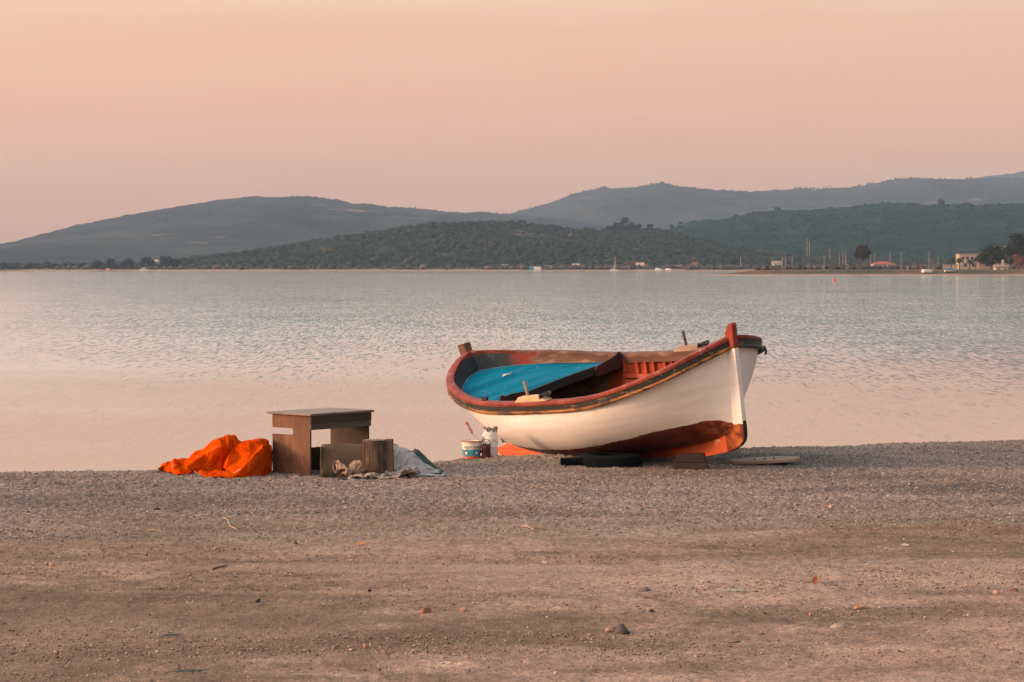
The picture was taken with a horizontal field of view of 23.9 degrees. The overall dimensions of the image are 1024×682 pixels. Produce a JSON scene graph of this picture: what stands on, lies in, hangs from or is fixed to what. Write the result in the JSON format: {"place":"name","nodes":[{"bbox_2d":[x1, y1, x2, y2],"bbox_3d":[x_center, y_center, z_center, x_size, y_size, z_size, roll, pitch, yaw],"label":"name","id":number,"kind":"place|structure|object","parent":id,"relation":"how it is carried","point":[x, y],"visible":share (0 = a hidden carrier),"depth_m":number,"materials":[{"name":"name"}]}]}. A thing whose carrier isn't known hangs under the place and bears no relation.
{"place":"outdoors","nodes":[
{"label":"outdoors","id":0,"kind":"place"},
{"bbox_2d":[162,633,183,635],"bbox_3d":[-1.753,1.517,12.481,0.114,0.012,0.016,0,2,0],"label":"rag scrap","id":1,"kind":"object","parent":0,"point":[168,634],"visible":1,"depth_m":12.48,"materials":[{"name":"grey fabric"}]},
{"bbox_2d":[172,669,209,671],"bbox_3d":[-1.500,1.542,11.321,0.187,0.011,0.012,0,2,-2],"label":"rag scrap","id":2,"kind":"object","parent":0,"point":[194,670],"visible":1,"depth_m":11.32,"materials":[{"name":"grey fabric"}]},
{"bbox_2d":[0,196,605,263],"bbox_3d":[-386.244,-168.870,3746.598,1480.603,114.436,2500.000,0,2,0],"label":"long hill","id":3,"kind":"structure","parent":0,"point":[224,226],"depth_m":3135.42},
{"bbox_2d":[0,268,754,270],"bbox_3d":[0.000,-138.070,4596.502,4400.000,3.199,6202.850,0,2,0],"label":"shore","id":4,"kind":"structure","parent":0,"point":[279,269],"depth_m":1516.96,"materials":[{"name":"brown sand"}]},
{"bbox_2d":[92,260,102,269],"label":"shore tree","id":5,"kind":"object","parent":4,"relation":"on","point":[97,264],"visible":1,"depth_m":1542.71,"materials":[{"name":"green plant"}]},
{"bbox_2d":[106,258,116,268],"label":"shore tree","id":6,"kind":"object","parent":4,"relation":"on","point":[110,263],"visible":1,"depth_m":1543.06,"materials":[{"name":"green plant"}]},
{"bbox_2d":[121,258,134,267],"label":"shore tree","id":7,"kind":"object","parent":4,"relation":"on","point":[127,262],"visible":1,"depth_m":1542.50,"materials":[{"name":"green plant"}]},
{"bbox_2d":[140,256,153,266],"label":"shore tree","id":8,"kind":"object","parent":4,"relation":"on","point":[147,261],"visible":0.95,"depth_m":1543.00,"materials":[{"name":"green plant"}]},
{"bbox_2d":[157,255,172,266],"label":"shore tree","id":9,"kind":"object","parent":4,"relation":"on","point":[165,260],"visible":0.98,"depth_m":1541.71,"materials":[{"name":"green plant"}]},
{"bbox_2d":[168,258,182,266],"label":"shore tree","id":10,"kind":"object","parent":4,"relation":"on","point":[176,262],"visible":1,"depth_m":1542.13,"materials":[{"name":"green plant"}]},
{"bbox_2d":[0,176,1023,268],"bbox_3d":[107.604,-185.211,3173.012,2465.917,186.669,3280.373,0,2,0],"label":"woodland","id":11,"kind":"object","parent":4,"relation":"on","point":[615,255],"visible":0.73,"depth_m":1721.55,"materials":[{"name":"green plant"}]},
{"bbox_2d":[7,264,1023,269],"bbox_3d":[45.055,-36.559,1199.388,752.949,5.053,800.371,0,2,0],"label":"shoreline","id":12,"kind":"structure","parent":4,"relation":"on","point":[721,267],"depth_m":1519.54,"materials":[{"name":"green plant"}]},
{"bbox_2d":[529,266,541,269],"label":"shelter","id":13,"kind":"object","parent":4,"relation":"on","point":[535,268],"visible":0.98,"depth_m":1510.53,"materials":[{"name":"white"}]},
{"bbox_2d":[625,261,633,265],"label":"shore tree","id":14,"kind":"object","parent":4,"relation":"on","point":[630,263],"visible":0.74,"depth_m":1542.62,"materials":[{"name":"green plant"}]},
{"bbox_2d":[193,221,803,268],"bbox_3d":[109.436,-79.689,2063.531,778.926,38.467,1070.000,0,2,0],"label":"wooded hill","id":15,"kind":"structure","parent":0,"point":[505,232],"depth_m":1726.76,"materials":[{"name":"green plant"}]},
{"bbox_2d":[611,222,623,230],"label":"hill tree","id":16,"kind":"object","parent":15,"relation":"on","point":[615,225],"visible":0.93,"depth_m":1895.29,"materials":[{"name":"green plant"}]},
{"bbox_2d":[618,217,635,230],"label":"hill tree","id":17,"kind":"object","parent":15,"relation":"on","point":[628,226],"visible":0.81,"depth_m":1894.82,"materials":[{"name":"green plant"}]},
{"bbox_2d":[632,224,641,230],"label":"hill tree","id":18,"kind":"object","parent":15,"relation":"on","point":[638,226],"visible":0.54,"depth_m":1896.06,"materials":[{"name":"green plant"}]},
{"bbox_2d":[0,439,1023,681],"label":"beach","id":19,"kind":"structure","parent":0,"point":[900,666],"depth_m":15.00,"materials":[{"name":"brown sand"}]},
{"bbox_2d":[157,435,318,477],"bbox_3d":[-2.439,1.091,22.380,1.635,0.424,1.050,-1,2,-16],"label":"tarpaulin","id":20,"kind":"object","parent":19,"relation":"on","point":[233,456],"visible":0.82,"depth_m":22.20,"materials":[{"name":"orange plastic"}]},
{"bbox_2d":[267,408,373,475],"bbox_3d":[-1.783,0.939,22.559,0.575,0.578,0.850,1,2,40],"label":"desk","id":21,"kind":"object","parent":19,"relation":"on","point":[296,452],"visible":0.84,"depth_m":22.32,"materials":[{"name":"brown wood"}]},
{"bbox_2d":[320,443,362,476],"bbox_3d":[-1.541,1.089,22.092,0.427,0.309,0.258,0,2,-3],"label":"wooden crate","id":22,"kind":"object","parent":19,"relation":"on","point":[346,454],"visible":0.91,"depth_m":21.99,"materials":[{"name":"brown wood"}]},
{"bbox_2d":[333,460,365,476],"bbox_3d":[-1.473,1.151,21.886,0.292,0.160,0.261,0,2,0],"label":"patterned rag","id":23,"kind":"object","parent":19,"relation":"on","point":[354,467],"visible":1,"depth_m":21.80,"materials":[{"name":"beige fabric"}]},
{"bbox_2d":[354,541,367,544],"bbox_3d":[-1.038,1.387,16.598,0.108,0.029,0.024,0,2,-6],"label":"dry leaf","id":24,"kind":"object","parent":19,"relation":"on","point":[361,543],"visible":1,"depth_m":16.60,"materials":[{"name":"brown plant"}]},
{"bbox_2d":[363,441,365,467],"bbox_3d":[-1.346,1.077,21.998,0.024,0.330,0.100,1,4,-6],"label":"thin plank","id":25,"kind":"object","parent":19,"relation":"on","point":[364,448],"visible":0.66,"depth_m":21.94,"materials":[{"name":"brown wood"}]},
{"bbox_2d":[363,439,385,476],"bbox_3d":[-1.246,1.065,22.020,0.227,0.336,0.226,0,2,0],"label":"log stump","id":26,"kind":"object","parent":19,"relation":"on","point":[375,454],"visible":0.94,"depth_m":21.93,"materials":[{"name":"brown wood"}]},
{"bbox_2d":[348,472,406,478],"bbox_3d":[-1.226,1.216,21.791,0.579,0.063,0.146,-1,2,-17],"label":"white cloth","id":27,"kind":"object","parent":19,"relation":"on","point":[374,474],"visible":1,"depth_m":21.79,"materials":[{"name":"white fabric"}]},
{"bbox_2d":[385,439,393,475],"bbox_3d":[-1.115,1.066,21.999,0.074,0.350,0.045,-1,0,8],"label":"thick plank","id":28,"kind":"object","parent":19,"relation":"on","point":[389,455],"visible":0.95,"depth_m":21.98,"materials":[{"name":"brown wood"}]},
{"bbox_2d":[385,465,419,477],"bbox_3d":[-0.980,1.183,21.951,0.318,0.101,0.250,1,2,40],"label":"grey rag","id":29,"kind":"object","parent":19,"relation":"on","point":[403,470],"visible":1,"depth_m":21.92,"materials":[{"name":"beige fabric"}]},
{"bbox_2d":[393,443,441,475],"bbox_3d":[-0.925,1.084,22.284,0.587,0.317,0.430,0,2,-10],"label":"grey sheet","id":30,"kind":"object","parent":19,"relation":"on","point":[406,457],"visible":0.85,"depth_m":22.20,"materials":[{"name":"fabric"}]},
{"bbox_2d":[420,607,430,613],"bbox_3d":[-0.476,1.490,13.309,0.050,0.054,0.081,1,2,38],"label":"stone","id":31,"kind":"object","parent":19,"relation":"on","point":[425,610],"visible":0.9,"depth_m":13.29,"materials":[{"name":"brown stone"}]},
{"bbox_2d":[415,449,441,471],"bbox_3d":[-0.799,1.115,22.594,0.300,0.211,0.260,0,2,0],"label":"green sheet","id":32,"kind":"object","parent":19,"relation":"on","point":[422,457],"visible":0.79,"depth_m":22.52,"materials":[{"name":"green fabric"}]},
{"bbox_2d":[415,473,445,475],"bbox_3d":[-0.766,1.217,22.012,0.354,0.033,0.102,-1,2,-19],"label":"sheet end","id":33,"kind":"object","parent":19,"relation":"on","point":[425,474],"visible":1,"depth_m":21.99,"materials":[{"name":"white fabric"}]},
{"bbox_2d":[461,440,481,458],"bbox_3d":[-0.397,1.062,23.723,0.208,0.174,0.208,0,2,0],"label":"yogurt tub","id":34,"kind":"object","parent":19,"relation":"on","point":[471,449],"visible":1,"depth_m":23.65,"materials":[{"name":"plastic"}]},
{"bbox_2d":[465,421,481,452],"bbox_3d":[-0.380,0.955,23.720,0.170,0.340,0.078,0,2,0],"label":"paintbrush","id":35,"kind":"object","parent":34,"relation":"in","point":[468,427],"visible":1,"depth_m":23.69,"materials":[{"name":"plastic"}]},
{"bbox_2d":[481,439,490,457],"bbox_3d":[-0.254,1.052,23.683,0.096,0.193,0.092,0,2,0],"label":"paint pot","id":36,"kind":"object","parent":19,"relation":"on","point":[486,449],"visible":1,"depth_m":23.65,"materials":[{"name":"brown glass"}]},
{"bbox_2d":[483,430,497,456],"bbox_3d":[-0.213,1.007,23.782,0.154,0.262,0.154,0,2,0],"label":"white tub","id":37,"kind":"object","parent":19,"relation":"on","point":[491,436],"visible":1,"depth_m":23.72,"materials":[{"name":"plastic"}]},
{"bbox_2d":[483,426,497,431],"bbox_3d":[-0.206,0.871,23.776,0.149,0.070,0.117,-2,2,-42],"label":"rag","id":38,"kind":"object","parent":37,"relation":"on","point":[488,428],"visible":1,"depth_m":23.74,"materials":[{"name":"beige fabric"}]},
{"bbox_2d":[560,457,582,464],"bbox_3d":[0.645,1.148,23.129,0.364,0.075,0.075,-1,2,-18],"label":"ribbed hose","id":39,"kind":"object","parent":19,"relation":"on","point":[571,461],"visible":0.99,"depth_m":23.08,"materials":[{"name":"rubber"}]},
{"bbox_2d":[446,322,766,456],"bbox_3d":[0.887,0.544,24.428,2.123,1.307,4.896,-17,6,-32],"label":"rowing boat","id":40,"kind":"object","parent":19,"relation":"on","point":[687,398],"visible":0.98,"depth_m":23.29,"materials":[{"name":"paint"}]},
{"bbox_2d":[578,452,641,467],"bbox_3d":[0.945,1.171,23.246,0.614,0.166,0.614,0,2,0],"label":"old tyre","id":41,"kind":"object","parent":19,"relation":"on","point":[608,459],"visible":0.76,"depth_m":23.00,"materials":[{"name":"rubber"}]},
{"bbox_2d":[605,626,615,631],"bbox_3d":[0.524,1.516,12.665,0.079,0.046,0.059,-1,2,-26],"label":"stone","id":42,"kind":"object","parent":19,"relation":"on","point":[610,629],"visible":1,"depth_m":12.64,"materials":[{"name":"beige stone"}]},
{"bbox_2d":[614,623,629,633],"bbox_3d":[0.573,1.515,12.622,0.080,0.081,0.068,1,2,25],"label":"stone","id":43,"kind":"object","parent":19,"relation":"on","point":[621,628],"visible":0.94,"depth_m":12.60,"materials":[{"name":"grey stone"}]},
{"bbox_2d":[639,587,650,591],"bbox_3d":[0.780,1.460,14.185,0.088,0.033,0.064,-1,2,-29],"label":"stone","id":44,"kind":"object","parent":19,"relation":"on","point":[642,589],"visible":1,"depth_m":14.17,"materials":[{"name":"brown stone"}]},
{"bbox_2d":[642,595,682,603],"bbox_3d":[0.847,1.470,13.761,0.037,0.015,0.371,-1,2,-34],"label":"twig","id":45,"kind":"object","parent":19,"relation":"on","point":[660,599],"visible":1,"depth_m":13.74,"materials":[{"name":"wood"}]},
{"bbox_2d":[672,453,707,469],"bbox_3d":[1.685,1.155,22.916,0.339,0.180,0.239,0,2,6],"label":"wooden block","id":46,"kind":"object","parent":19,"relation":"on","point":[697,461],"depth_m":22.81,"materials":[{"name":"brown wood"}]},
{"bbox_2d":[721,637,738,642],"bbox_3d":[1.112,1.533,12.380,0.081,0.026,0.110,-1,2,-39],"label":"stone","id":47,"kind":"object","parent":19,"relation":"on","point":[728,640],"visible":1,"depth_m":12.35,"materials":[{"name":"beige stone"}]},
{"bbox_2d":[725,589,744,590],"bbox_3d":[1.292,1.454,14.151,0.158,0.012,0.018,0,2,5],"label":"paper scrap","id":48,"kind":"object","parent":19,"relation":"on","point":[734,590],"visible":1,"depth_m":14.15,"materials":[{"name":"white paper"}]},
{"bbox_2d":[729,456,799,463],"bbox_3d":[2.445,1.154,23.396,0.688,0.070,0.298,0,2,4],"label":"oval board","id":49,"kind":"object","parent":19,"relation":"on","point":[767,460],"visible":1,"depth_m":23.31,"materials":[{"name":"grey wood"}]},
{"bbox_2d":[812,576,817,583],"bbox_3d":[1.813,1.428,14.457,0.039,0.045,0.033,0,2,0],"label":"dry leaf","id":50,"kind":"object","parent":19,"relation":"on","point":[815,580],"visible":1,"depth_m":14.46,"materials":[{"name":"plant"}]},
{"bbox_2d":[831,623,844,627],"bbox_3d":[1.719,1.510,12.759,0.066,0.040,0.055,-1,2,-35],"label":"stone","id":51,"kind":"object","parent":19,"relation":"on","point":[837,625],"visible":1,"depth_m":12.75,"materials":[{"name":"white stone"}]},
{"bbox_2d":[854,605,864,608],"bbox_3d":[1.934,1.486,13.471,0.058,0.022,0.080,1,2,37],"label":"stone","id":52,"kind":"object","parent":19,"relation":"on","point":[859,607],"visible":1,"depth_m":13.45,"materials":[{"name":"beige stone"}]},
{"bbox_2d":[0,271,1023,472],"bbox_3d":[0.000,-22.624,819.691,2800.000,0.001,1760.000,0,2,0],"label":"water","id":53,"kind":"structure","parent":0,"point":[124,370],"depth_m":70.41,"materials":[{"name":"liquid"}]},
{"bbox_2d":[0,0,1023,243],"label":"sky","id":54,"kind":"structure","parent":0,"point":[109,109],"materials":[{"name":"pink"}]},
{"bbox_2d":[511,177,1023,229],"bbox_3d":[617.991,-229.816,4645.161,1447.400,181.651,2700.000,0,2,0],"label":"hill","id":55,"kind":"structure","parent":0,"point":[661,206],"depth_m":4310.74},
{"bbox_2d":[672,202,1023,259],"bbox_3d":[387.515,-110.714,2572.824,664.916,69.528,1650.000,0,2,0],"label":"green ridge","id":56,"kind":"structure","parent":0,"point":[959,241],"depth_m":2097.75,"materials":[{"name":"green plant"}]},
{"bbox_2d":[709,269,1023,274],"bbox_3d":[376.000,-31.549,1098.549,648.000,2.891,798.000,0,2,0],"label":"sand spit","id":57,"kind":"structure","parent":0,"point":[894,272],"depth_m":720.25,"materials":[{"name":"brown sand"}]},
{"bbox_2d":[771,261,781,265],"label":"hut","id":58,"kind":"object","parent":57,"relation":"on","point":[775,263],"visible":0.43,"depth_m":999.51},
{"bbox_2d":[853,244,872,269],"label":"broad tree","id":59,"kind":"object","parent":57,"relation":"on","point":[860,252],"visible":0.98,"depth_m":763.28,"materials":[{"name":"green plant"}]},
{"bbox_2d":[871,261,894,266],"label":"house","id":60,"kind":"structure","parent":57,"relation":"on","point":[884,263],"depth_m":900.00,"materials":[{"name":"red tile"}]},
{"bbox_2d":[921,269,933,272],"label":"boat","id":61,"kind":"object","parent":57,"relation":"on","point":[927,270],"visible":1,"depth_m":719.84,"materials":[{"name":"white"}]},
{"bbox_2d":[942,264,957,268],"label":"wall","id":62,"kind":"structure","parent":57,"relation":"on","point":[947,266],"depth_m":769.63,"materials":[{"name":"beige paint"}]},
{"bbox_2d":[944,268,955,271],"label":"boat","id":63,"kind":"object","parent":57,"relation":"on","point":[950,270],"visible":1,"depth_m":720.12,"materials":[{"name":"white"}]},
{"bbox_2d":[947,258,955,267],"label":"palm tree","id":64,"kind":"object","parent":57,"relation":"on","point":[952,260],"visible":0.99,"depth_m":747.46,"materials":[{"name":"green plant"}]},
{"bbox_2d":[956,258,963,269],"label":"palm tree","id":65,"kind":"object","parent":57,"relation":"on","point":[959,260],"visible":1,"depth_m":751.02,"materials":[{"name":"green plant"}]},
{"bbox_2d":[956,254,978,268],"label":"villa","id":66,"kind":"object","parent":57,"relation":"on","point":[965,264],"visible":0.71,"depth_m":774.56,"materials":[{"name":"beige paint"}]},
{"bbox_2d":[979,264,994,268],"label":"wall","id":67,"kind":"structure","parent":57,"relation":"on","point":[982,266],"depth_m":759.65,"materials":[{"name":"beige paint"}]},
{"bbox_2d":[976,243,1007,269],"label":"broad tree","id":68,"kind":"object","parent":57,"relation":"on","point":[990,253],"visible":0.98,"depth_m":743.23,"materials":[{"name":"green plant"}]},
{"bbox_2d":[992,260,1009,269],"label":"house","id":69,"kind":"structure","parent":57,"relation":"on","point":[1001,267],"depth_m":727.68,"materials":[{"name":"beige paint"}]},
{"bbox_2d":[997,245,1005,264],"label":"broad tree","id":70,"kind":"object","parent":57,"relation":"on","point":[1001,247],"visible":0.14,"depth_m":814.45,"materials":[{"name":"green plant"}]},
{"bbox_2d":[1002,246,1014,268],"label":"broad tree","id":71,"kind":"object","parent":57,"relation":"on","point":[1007,250],"visible":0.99,"depth_m":784.19,"materials":[{"name":"green plant"}]},
{"bbox_2d":[1005,233,1023,268],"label":"broad tree","id":72,"kind":"object","parent":57,"relation":"on","point":[1016,242],"visible":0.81,"depth_m":798.91,"materials":[{"name":"green plant"}]},
{"bbox_2d":[1013,255,1023,269],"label":"shrub","id":73,"kind":"object","parent":57,"relation":"on","point":[1019,261],"visible":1,"depth_m":726.62,"materials":[{"name":"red plant"}]},
{"bbox_2d":[963,171,1023,179],"bbox_3d":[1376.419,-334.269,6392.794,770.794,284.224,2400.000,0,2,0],"label":"distant mountain","id":74,"kind":"structure","parent":0,"point":[1019,174],"depth_m":6425.32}
]}

